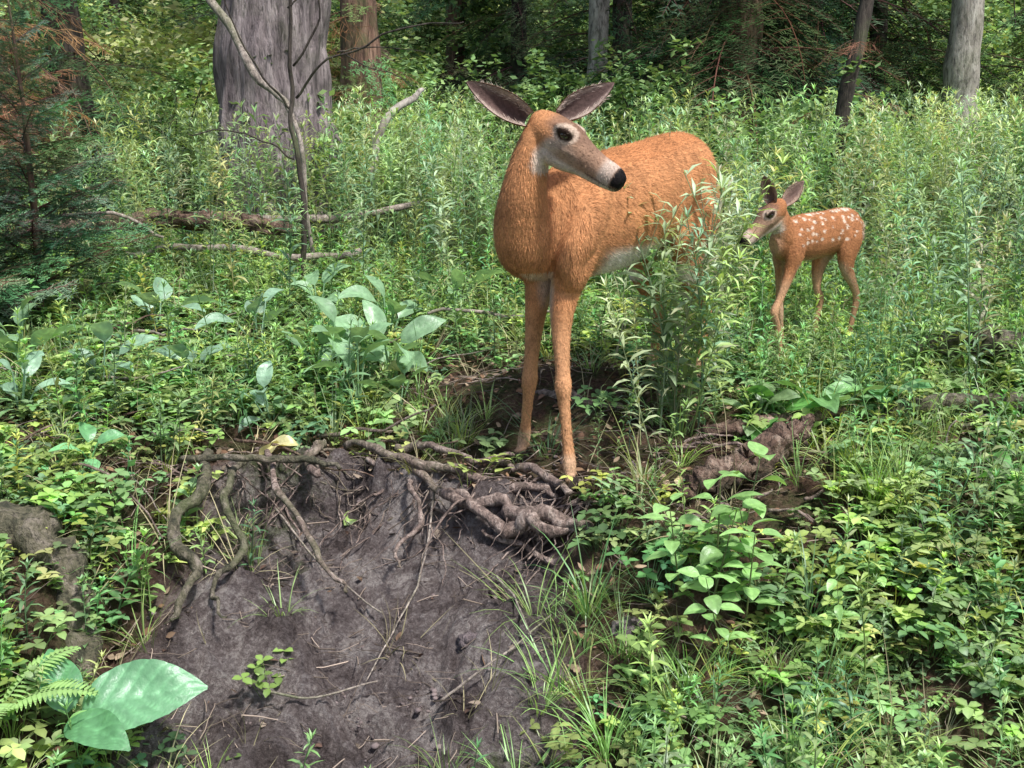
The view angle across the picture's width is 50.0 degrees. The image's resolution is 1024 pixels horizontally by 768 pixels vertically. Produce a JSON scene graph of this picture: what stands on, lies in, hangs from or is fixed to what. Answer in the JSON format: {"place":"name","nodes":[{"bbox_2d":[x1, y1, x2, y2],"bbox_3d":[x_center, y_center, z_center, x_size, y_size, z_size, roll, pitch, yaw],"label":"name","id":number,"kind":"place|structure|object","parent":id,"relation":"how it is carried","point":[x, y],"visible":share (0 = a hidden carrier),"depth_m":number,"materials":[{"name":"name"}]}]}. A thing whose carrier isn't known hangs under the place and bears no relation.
{"place":"outdoors","nodes":[
{"label":"outdoors","id":0,"kind":"place"},
{"bbox_2d":[120,0,204,32],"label":"understory shrub","id":1,"kind":"object","parent":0,"point":[149,14],"visible":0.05,"depth_m":28.62,"materials":[{"name":"green plant"}]},
{"bbox_2d":[0,0,1023,767],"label":"ground","id":2,"kind":"structure","parent":0,"point":[222,656],"depth_m":3.46,"materials":[{"name":"soil"}]},
{"bbox_2d":[0,363,98,716],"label":"fern","id":3,"kind":"object","parent":2,"relation":"on","point":[8,708],"visible":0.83,"depth_m":2.93,"materials":[{"name":"green plant"}]},
{"bbox_2d":[0,501,103,672],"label":"mossy stump root","id":4,"kind":"object","parent":2,"relation":"on","point":[27,525],"visible":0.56,"depth_m":3.27,"materials":[{"name":"brown plant"}]},
{"bbox_2d":[0,0,110,105],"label":"leafy shrub","id":5,"kind":"object","parent":2,"relation":"on","point":[83,13],"visible":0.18,"depth_m":16.01,"materials":[{"name":"green plant"}]},
{"bbox_2d":[0,0,111,94],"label":"understory shrub","id":6,"kind":"object","parent":2,"relation":"on","point":[101,15],"visible":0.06,"depth_m":21.31,"materials":[{"name":"green plant"}]},
{"bbox_2d":[0,0,114,236],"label":"spruce tree","id":7,"kind":"object","parent":2,"relation":"on","point":[10,117],"visible":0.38,"depth_m":8.46,"materials":[{"name":"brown plant"}]},
{"bbox_2d":[2,53,119,163],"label":"leafy shrub","id":8,"kind":"object","parent":2,"relation":"on","point":[95,104],"visible":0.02,"depth_m":12.59,"materials":[{"name":"green plant"}]},
{"bbox_2d":[0,0,133,93],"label":"leafy shrub","id":9,"kind":"object","parent":2,"relation":"on","point":[106,15],"visible":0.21,"depth_m":18.03,"materials":[{"name":"green plant"}]},
{"bbox_2d":[0,15,146,90],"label":"tree","id":10,"kind":"object","parent":2,"relation":"on","point":[91,33],"visible":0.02,"depth_m":21.65,"materials":[{"name":"green plant"}]},
{"bbox_2d":[0,0,156,327],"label":"young spruce","id":11,"kind":"object","parent":2,"relation":"on","point":[36,229],"visible":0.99,"depth_m":5.25,"materials":[{"name":"green plant"}]},
{"bbox_2d":[4,207,168,242],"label":"fallen branch","id":12,"kind":"object","parent":2,"relation":"on","point":[119,211],"visible":0.56,"depth_m":5.87,"materials":[{"name":"brown wood"}]},
{"bbox_2d":[35,0,149,62],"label":"understory shrub","id":13,"kind":"object","parent":2,"relation":"on","point":[130,17],"visible":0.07,"depth_m":30.06,"materials":[{"name":"green plant"}]},
{"bbox_2d":[0,34,185,174],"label":"sunlit shrub","id":14,"kind":"object","parent":2,"relation":"on","point":[114,134],"visible":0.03,"depth_m":11.91,"materials":[{"name":"green plant"}]},
{"bbox_2d":[0,0,194,214],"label":"spruce tree","id":15,"kind":"object","parent":2,"relation":"on","point":[71,60],"visible":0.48,"depth_m":9.44,"materials":[{"name":"green plant"}]},
{"bbox_2d":[24,0,194,97],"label":"tree","id":16,"kind":"object","parent":2,"relation":"on","point":[112,3],"visible":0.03,"depth_m":23.12,"materials":[{"name":"green plant"}]},
{"bbox_2d":[38,649,207,750],"bbox_3d":[-1.069,0.837,2.895,0.460,0.144,0.262,2,14,7],"label":"skunk cabbage","id":17,"kind":"object","parent":2,"relation":"on","point":[134,693],"visible":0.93,"depth_m":2.94,"materials":[{"name":"green plant"}]},
{"bbox_2d":[46,24,207,128],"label":"sunlit shrub","id":18,"kind":"object","parent":2,"relation":"on","point":[175,44],"visible":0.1,"depth_m":15.19,"materials":[{"name":"green plant"}]},
{"bbox_2d":[79,0,211,127],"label":"leafy shrub","id":19,"kind":"object","parent":2,"relation":"on","point":[113,28],"visible":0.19,"depth_m":15.43,"materials":[{"name":"green plant"}]},
{"bbox_2d":[83,0,216,162],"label":"sunlit shrub","id":20,"kind":"object","parent":2,"relation":"on","point":[140,37],"visible":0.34,"depth_m":13.18,"materials":[{"name":"green plant"}]},
{"bbox_2d":[92,25,211,137],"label":"sunlit shrub","id":21,"kind":"object","parent":2,"relation":"on","point":[137,72],"visible":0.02,"depth_m":15.28,"materials":[{"name":"green plant"}]},
{"bbox_2d":[29,209,300,235],"bbox_3d":[-2.150,-0.985,6.754,1.725,0.230,0.338,0,14,0],"label":"fallen log","id":22,"kind":"object","parent":2,"relation":"on","point":[180,219],"visible":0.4,"depth_m":6.67,"materials":[{"name":"brown wood"}]},
{"bbox_2d":[123,0,217,184],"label":"sunlit shrub","id":23,"kind":"object","parent":2,"relation":"on","point":[183,58],"visible":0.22,"depth_m":12.19,"materials":[{"name":"green plant"}]},
{"bbox_2d":[123,38,217,187],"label":"leafy shrub","id":24,"kind":"object","parent":2,"relation":"on","point":[189,82],"visible":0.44,"depth_m":10.95,"materials":[{"name":"green plant"}]},
{"bbox_2d":[130,0,211,97],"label":"understory shrub","id":25,"kind":"object","parent":2,"relation":"on","point":[175,12],"visible":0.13,"depth_m":19.95,"materials":[{"name":"green plant"}]},
{"bbox_2d":[153,9,211,105],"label":"sunlit shrub","id":26,"kind":"object","parent":2,"relation":"on","point":[209,25],"visible":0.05,"depth_m":13.98,"materials":[{"name":"green plant"}]},
{"bbox_2d":[112,245,361,263],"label":"fallen branch","id":27,"kind":"object","parent":2,"relation":"on","point":[296,252],"visible":0.6,"depth_m":6.37,"materials":[{"name":"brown wood"}]},
{"bbox_2d":[0,263,503,432],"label":"skunk cabbage patch","id":28,"kind":"object","parent":2,"relation":"on","point":[423,325],"visible":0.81,"depth_m":4.60,"materials":[{"name":"green plant"}]},
{"bbox_2d":[154,0,401,83],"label":"tree","id":29,"kind":"object","parent":2,"relation":"on","point":[204,14],"visible":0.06,"depth_m":13.38,"materials":[{"name":"green plant"}]},
{"bbox_2d":[211,0,348,232],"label":"pine tree","id":30,"kind":"object","parent":2,"relation":"on","point":[260,27],"visible":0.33,"depth_m":8.34,"materials":[{"name":"grey plant"}]},
{"bbox_2d":[234,40,388,210],"bbox_3d":[-1.612,-2.062,8.936,1.294,1.559,1.452,0,14,0],"label":"leafy shrub","id":31,"kind":"object","parent":2,"relation":"on","point":[354,95],"visible":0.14,"depth_m":8.77,"materials":[{"name":"green plant"}]},
{"bbox_2d":[185,0,458,292],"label":"bare sapling","id":32,"kind":"object","parent":2,"relation":"on","point":[289,106],"visible":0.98,"depth_m":5.96,"materials":[{"name":"grey plant"}]},
{"bbox_2d":[323,13,383,90],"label":"sunlit shrub","id":33,"kind":"object","parent":2,"relation":"on","point":[328,45],"visible":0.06,"depth_m":13.80,"materials":[{"name":"green plant"}]},
{"bbox_2d":[88,392,628,626],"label":"exposed tree roots","id":34,"kind":"object","parent":2,"relation":"on","point":[512,522],"visible":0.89,"depth_m":3.73,"materials":[{"name":"brown plant"}]},
{"bbox_2d":[324,0,411,58],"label":"understory shrub","id":35,"kind":"object","parent":2,"relation":"on","point":[382,1],"visible":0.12,"depth_m":31.61,"materials":[{"name":"green plant"}]},
{"bbox_2d":[323,0,413,88],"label":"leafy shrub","id":36,"kind":"object","parent":2,"relation":"on","point":[332,12],"visible":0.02,"depth_m":26.24,"materials":[{"name":"green plant"}]},
{"bbox_2d":[323,0,421,183],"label":"spruce tree","id":37,"kind":"object","parent":2,"relation":"on","point":[357,21],"visible":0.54,"depth_m":11.34,"materials":[{"name":"brown plant"}]},
{"bbox_2d":[323,1,445,114],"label":"leafy shrub","id":38,"kind":"object","parent":2,"relation":"on","point":[404,49],"visible":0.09,"depth_m":15.14,"materials":[{"name":"green plant"}]},
{"bbox_2d":[328,0,444,113],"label":"leafy shrub","id":39,"kind":"object","parent":2,"relation":"on","point":[432,44],"visible":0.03,"depth_m":14.85,"materials":[{"name":"green plant"}]},
{"bbox_2d":[323,0,479,72],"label":"understory shrub","id":40,"kind":"object","parent":2,"relation":"on","point":[327,11],"visible":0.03,"depth_m":20.43,"materials":[{"name":"green plant"}]},
{"bbox_2d":[138,452,693,763],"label":"soil clods","id":41,"kind":"object","parent":2,"relation":"on","point":[375,745],"visible":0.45,"depth_m":3.40,"materials":[{"name":"brown soil"}]},
{"bbox_2d":[381,49,459,157],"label":"leafy shrub","id":42,"kind":"object","parent":2,"relation":"on","point":[429,65],"visible":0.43,"depth_m":12.66,"materials":[{"name":"green plant"}]},
{"bbox_2d":[382,0,510,125],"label":"leafy shrub","id":43,"kind":"object","parent":2,"relation":"on","point":[469,11],"visible":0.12,"depth_m":16.95,"materials":[{"name":"green plant"}]},
{"bbox_2d":[379,0,552,116],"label":"understory shrub","id":44,"kind":"object","parent":2,"relation":"on","point":[466,52],"visible":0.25,"depth_m":17.69,"materials":[{"name":"green plant"}]},
{"bbox_2d":[456,630,477,647],"bbox_3d":[-0.119,0.777,3.323,0.101,0.056,0.067,0,14,0],"label":"rock","id":45,"kind":"object","parent":2,"relation":"on","point":[465,639],"visible":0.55,"depth_m":3.31,"materials":[{"name":"grey stone"}]},
{"bbox_2d":[378,0,558,140],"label":"spruce tree","id":46,"kind":"object","parent":2,"relation":"on","point":[449,7],"visible":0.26,"depth_m":17.26,"materials":[{"name":"green plant"}]},
{"bbox_2d":[259,360,683,524],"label":"yellowed leaves","id":47,"kind":"object","parent":2,"relation":"on","point":[286,440],"visible":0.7,"depth_m":4.06,"materials":[{"name":"yellow plant"}]},
{"bbox_2d":[403,0,547,69],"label":"understory shrub","id":48,"kind":"object","parent":2,"relation":"on","point":[493,11],"visible":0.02,"depth_m":22.64,"materials":[{"name":"green plant"}]},
{"bbox_2d":[393,52,569,188],"bbox_3d":[-0.350,-2.704,11.444,1.947,1.504,1.347,0,14,0],"label":"leafy shrub","id":49,"kind":"object","parent":2,"relation":"on","point":[519,87],"visible":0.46,"depth_m":11.31,"materials":[{"name":"green plant"}]},
{"bbox_2d":[408,0,589,141],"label":"spruce tree","id":50,"kind":"object","parent":2,"relation":"on","point":[517,10],"visible":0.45,"depth_m":16.13,"materials":[{"name":"green plant"}]},
{"bbox_2d":[429,306,579,315],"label":"fallen branch","id":51,"kind":"object","parent":2,"relation":"on","point":[468,309],"visible":0.61,"depth_m":5.08,"materials":[{"name":"brown wood"}]},
{"bbox_2d":[407,0,611,99],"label":"understory shrub","id":52,"kind":"object","parent":2,"relation":"on","point":[557,14],"visible":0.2,"depth_m":17.27,"materials":[{"name":"green plant"}]},
{"bbox_2d":[0,249,1023,767],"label":"ground cover herbs","id":53,"kind":"object","parent":2,"relation":"on","point":[906,585],"visible":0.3,"depth_m":3.46,"materials":[{"name":"green plant"}]},
{"bbox_2d":[0,68,1023,276],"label":"tall wildflower stand","id":54,"kind":"object","parent":2,"relation":"on","point":[400,154],"visible":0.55,"depth_m":8.38,"materials":[{"name":"green plant"}]},
{"bbox_2d":[156,203,430,229],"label":"fallen branch","id":55,"kind":"object","parent":54,"relation":"on","point":[400,208],"visible":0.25,"depth_m":7.44,"materials":[{"name":"grey wood"}]},
{"bbox_2d":[367,91,423,187],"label":"fallen branch","id":56,"kind":"object","parent":54,"relation":"on","point":[404,102],"visible":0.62,"depth_m":8.95,"materials":[{"name":"grey wood"}]},
{"bbox_2d":[0,253,1023,767],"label":"grass tufts","id":57,"kind":"object","parent":2,"relation":"on","point":[850,451],"visible":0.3,"depth_m":3.58,"materials":[{"name":"green plant"}]},
{"bbox_2d":[0,223,1023,767],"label":"oval leaf weeds","id":58,"kind":"object","parent":2,"relation":"on","point":[132,571],"visible":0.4,"depth_m":4.24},
{"bbox_2d":[0,228,1023,767],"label":"dry grass stalks","id":59,"kind":"object","parent":2,"relation":"on","point":[732,486],"visible":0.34,"depth_m":3.67,"materials":[{"name":"beige plant"}]},
{"bbox_2d":[0,291,1023,767],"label":"leaf litter","id":60,"kind":"object","parent":2,"relation":"on","point":[580,435],"visible":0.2,"depth_m":3.77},
{"bbox_2d":[0,313,1023,767],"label":"fallen twigs","id":61,"kind":"object","parent":2,"relation":"on","point":[384,741],"visible":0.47,"depth_m":3.60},
{"bbox_2d":[0,269,1023,703],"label":"dead sticks","id":62,"kind":"object","parent":2,"relation":"on","point":[794,513],"visible":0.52,"depth_m":3.85,"materials":[{"name":"wood"}]},
{"bbox_2d":[0,196,1023,767],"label":"lance leaf weeds","id":63,"kind":"object","parent":2,"relation":"on","point":[252,362],"visible":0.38,"depth_m":4.34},
{"bbox_2d":[207,0,314,267],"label":"leaning dead branch","id":64,"kind":"object","parent":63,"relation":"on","point":[218,11],"visible":0.76,"depth_m":6.57,"materials":[{"name":"wood"}]},
{"bbox_2d":[1,369,1023,491],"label":"broad leaf herbs","id":65,"kind":"object","parent":2,"relation":"on","point":[830,401],"visible":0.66,"depth_m":4.05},
{"bbox_2d":[18,125,1023,397],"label":"tall wildflower stand","id":66,"kind":"object","parent":2,"relation":"on","point":[968,223],"visible":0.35,"depth_m":5.81,"materials":[{"name":"green plant"}]},
{"bbox_2d":[485,0,589,111],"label":"leafy shrub","id":67,"kind":"object","parent":2,"relation":"on","point":[540,40],"visible":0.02,"depth_m":18.66,"materials":[{"name":"green plant"}]},
{"bbox_2d":[390,372,711,767],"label":"grass clump","id":68,"kind":"object","parent":2,"relation":"on","point":[552,685],"visible":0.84,"depth_m":3.10,"materials":[{"name":"green plant"}]},
{"bbox_2d":[467,0,660,120],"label":"spruce tree","id":69,"kind":"object","parent":2,"relation":"on","point":[554,18],"visible":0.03,"depth_m":20.09,"materials":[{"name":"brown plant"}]},
{"bbox_2d":[468,0,716,144],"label":"spruce tree","id":70,"kind":"object","parent":2,"relation":"on","point":[621,33],"visible":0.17,"depth_m":14.68,"materials":[{"name":"green plant"}]},
{"bbox_2d":[516,36,671,148],"bbox_3d":[0.764,-2.765,11.454,1.470,1.586,1.419,-9,16,-33],"label":"leafy shrub","id":71,"kind":"object","parent":2,"relation":"on","point":[558,78],"visible":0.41,"depth_m":11.31,"materials":[{"name":"green plant"}]},
{"bbox_2d":[466,81,722,493],"bbox_3d":[0.372,-0.391,4.000,0.498,1.360,1.495,7,15,26],"label":"white tailed doe","id":72,"kind":"object","parent":2,"relation":"on","point":[566,225],"visible":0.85,"depth_m":3.64,"materials":[{"name":"fur"}]},
{"bbox_2d":[586,0,610,137],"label":"aspen tree","id":73,"kind":"object","parent":2,"relation":"on","point":[599,29],"visible":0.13,"depth_m":13.27,"materials":[{"name":"grey plant"}]},
{"bbox_2d":[526,0,713,113],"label":"leafy shrub","id":74,"kind":"object","parent":2,"relation":"on","point":[577,30],"visible":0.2,"depth_m":15.95,"materials":[{"name":"green plant"}]},
{"bbox_2d":[609,615,643,636],"bbox_3d":[0.343,0.717,3.203,0.121,0.079,0.106,0,14,0],"label":"rock","id":75,"kind":"object","parent":2,"relation":"on","point":[632,622],"visible":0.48,"depth_m":3.18,"materials":[{"name":"grey stone"}]},
{"bbox_2d":[596,34,704,146],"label":"leafy shrub","id":76,"kind":"object","parent":2,"relation":"on","point":[630,90],"visible":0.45,"depth_m":10.48,"materials":[{"name":"green plant"}]},
{"bbox_2d":[563,0,762,119],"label":"spruce tree","id":77,"kind":"object","parent":2,"relation":"on","point":[667,29],"visible":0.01,"depth_m":17.26,"materials":[{"name":"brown plant"}]},
{"bbox_2d":[590,113,793,476],"bbox_3d":[0.619,-0.362,4.026,0.723,1.233,0.816,0,14,0],"label":"wildflower clump","id":78,"kind":"object","parent":2,"relation":"on","point":[667,325],"visible":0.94,"depth_m":3.95,"materials":[{"name":"green plant"}]},
{"bbox_2d":[555,0,914,180],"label":"spruce tree","id":79,"kind":"object","parent":2,"relation":"on","point":[732,44],"visible":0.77,"depth_m":11.08,"materials":[{"name":"green plant"}]},
{"bbox_2d":[674,413,814,507],"bbox_3d":[0.818,0.254,3.738,0.680,0.225,0.154,-9,16,-32],"label":"fallen log","id":80,"kind":"object","parent":2,"relation":"on","point":[778,440],"visible":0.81,"depth_m":3.68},
{"bbox_2d":[638,441,890,664],"bbox_3d":[0.742,0.495,3.184,0.711,0.557,0.458,-11,17,-37],"label":"broadleaf sapling","id":81,"kind":"object","parent":2,"relation":"on","point":[721,513],"visible":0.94,"depth_m":3.14,"materials":[{"name":"green plant"}]},
{"bbox_2d":[698,405,842,439],"bbox_3d":[0.967,0.141,4.075,0.584,0.126,0.083,-4,14,-18],"label":"fallen log","id":82,"kind":"object","parent":2,"relation":"on","point":[779,412],"visible":0.52,"depth_m":4.04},
{"bbox_2d":[685,52,880,214],"bbox_3d":[2.250,-2.072,9.379,1.654,1.423,1.421,4,14,17],"label":"leafy shrub","id":83,"kind":"object","parent":2,"relation":"on","point":[804,107],"visible":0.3,"depth_m":9.16,"materials":[{"name":"green plant"}]},
{"bbox_2d":[739,176,866,367],"bbox_3d":[1.290,-0.499,4.845,0.819,0.846,0.185,-10,17,-35],"label":"spotted fawn","id":84,"kind":"object","parent":2,"relation":"on","point":[820,239],"visible":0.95,"depth_m":4.74,"materials":[{"name":"fur"}]},
{"bbox_2d":[667,0,950,175],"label":"spruce tree","id":85,"kind":"object","parent":2,"relation":"on","point":[831,39],"visible":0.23,"depth_m":11.91,"materials":[{"name":"green plant"}]},
{"bbox_2d":[716,213,926,393],"bbox_3d":[1.257,-0.312,4.436,0.913,0.724,0.416,-8,16,-30],"label":"wildflower clump","id":86,"kind":"object","parent":2,"relation":"on","point":[880,294],"visible":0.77,"depth_m":4.54,"materials":[{"name":"green plant"}]},
{"bbox_2d":[752,285,945,416],"bbox_3d":[1.327,-0.133,4.417,0.831,0.454,0.602,0,14,0],"label":"wildflower clump","id":87,"kind":"object","parent":2,"relation":"on","point":[779,368],"visible":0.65,"depth_m":4.38,"materials":[{"name":"green plant"}]},
{"bbox_2d":[789,0,916,209],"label":"leaning spruce tree","id":88,"kind":"object","parent":2,"relation":"on","point":[847,94],"visible":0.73,"depth_m":8.85,"materials":[{"name":"brown plant"}]},
{"bbox_2d":[796,86,941,219],"bbox_3d":[3.217,-2.115,9.996,1.288,1.214,1.652,0,14,0],"label":"leafy shrub","id":89,"kind":"object","parent":2,"relation":"on","point":[856,101],"visible":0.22,"depth_m":9.91,"materials":[{"name":"green plant"}]},
{"bbox_2d":[847,0,921,104],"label":"understory shrub","id":90,"kind":"object","parent":2,"relation":"on","point":[893,1],"visible":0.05,"depth_m":19.92,"materials":[{"name":"green plant"}]},
{"bbox_2d":[827,0,945,111],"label":"leafy shrub","id":91,"kind":"object","parent":2,"relation":"on","point":[904,46],"visible":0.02,"depth_m":18.41,"materials":[{"name":"green plant"}]},
{"bbox_2d":[762,0,1014,159],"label":"spruce tree","id":92,"kind":"object","parent":2,"relation":"on","point":[885,39],"visible":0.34,"depth_m":12.49,"materials":[{"name":"green plant"}]},
{"bbox_2d":[883,81,941,174],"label":"leafy shrub","id":93,"kind":"object","parent":2,"relation":"on","point":[907,107],"visible":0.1,"depth_m":12.78,"materials":[{"name":"green plant"}]},
{"bbox_2d":[852,0,1003,96],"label":"understory shrub","id":94,"kind":"object","parent":2,"relation":"on","point":[933,6],"visible":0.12,"depth_m":21.37,"materials":[{"name":"green plant"}]},
{"bbox_2d":[906,512,962,542],"bbox_3d":[1.356,0.469,3.509,0.196,0.122,0.137,0,14,0],"label":"rock","id":95,"kind":"object","parent":2,"relation":"on","point":[929,525],"visible":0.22,"depth_m":3.47,"materials":[{"name":"grey stone"}]},
{"bbox_2d":[865,0,1023,99],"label":"spruce tree","id":96,"kind":"object","parent":2,"relation":"on","point":[941,44],"visible":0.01,"depth_m":22.98,"materials":[{"name":"green plant"}]},
{"bbox_2d":[868,0,1021,111],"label":"leafy shrub","id":97,"kind":"object","parent":2,"relation":"on","point":[987,35],"visible":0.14,"depth_m":15.73,"materials":[{"name":"green plant"}]},
{"bbox_2d":[872,393,1023,420],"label":"fallen log","id":98,"kind":"object","parent":2,"relation":"on","point":[948,401],"visible":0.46,"depth_m":4.13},
{"bbox_2d":[931,0,984,183],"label":"aspen tree","id":99,"kind":"object","parent":2,"relation":"on","point":[961,67],"visible":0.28,"depth_m":11.39,"materials":[{"name":"grey plant"}]},
{"bbox_2d":[907,9,1023,162],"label":"spruce tree","id":100,"kind":"object","parent":2,"relation":"on","point":[1009,66],"visible":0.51,"depth_m":12.18,"materials":[{"name":"green plant"}]},
{"bbox_2d":[910,328,1023,365],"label":"fallen log","id":101,"kind":"object","parent":2,"relation":"on","point":[998,336],"visible":0.53,"depth_m":4.55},
{"bbox_2d":[929,0,1023,104],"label":"understory shrub","id":102,"kind":"object","parent":2,"relation":"on","point":[1007,15],"visible":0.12,"depth_m":18.09,"materials":[{"name":"green plant"}]},
{"bbox_2d":[930,0,1023,145],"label":"leafy shrub","id":103,"kind":"object","parent":2,"relation":"on","point":[998,50],"visible":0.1,"depth_m":15.99,"materials":[{"name":"green plant"}]},
{"bbox_2d":[982,9,1023,92],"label":"spruce tree","id":104,"kind":"object","parent":2,"relation":"on","point":[1022,15],"visible":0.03,"depth_m":24.68,"materials":[{"name":"green plant"}]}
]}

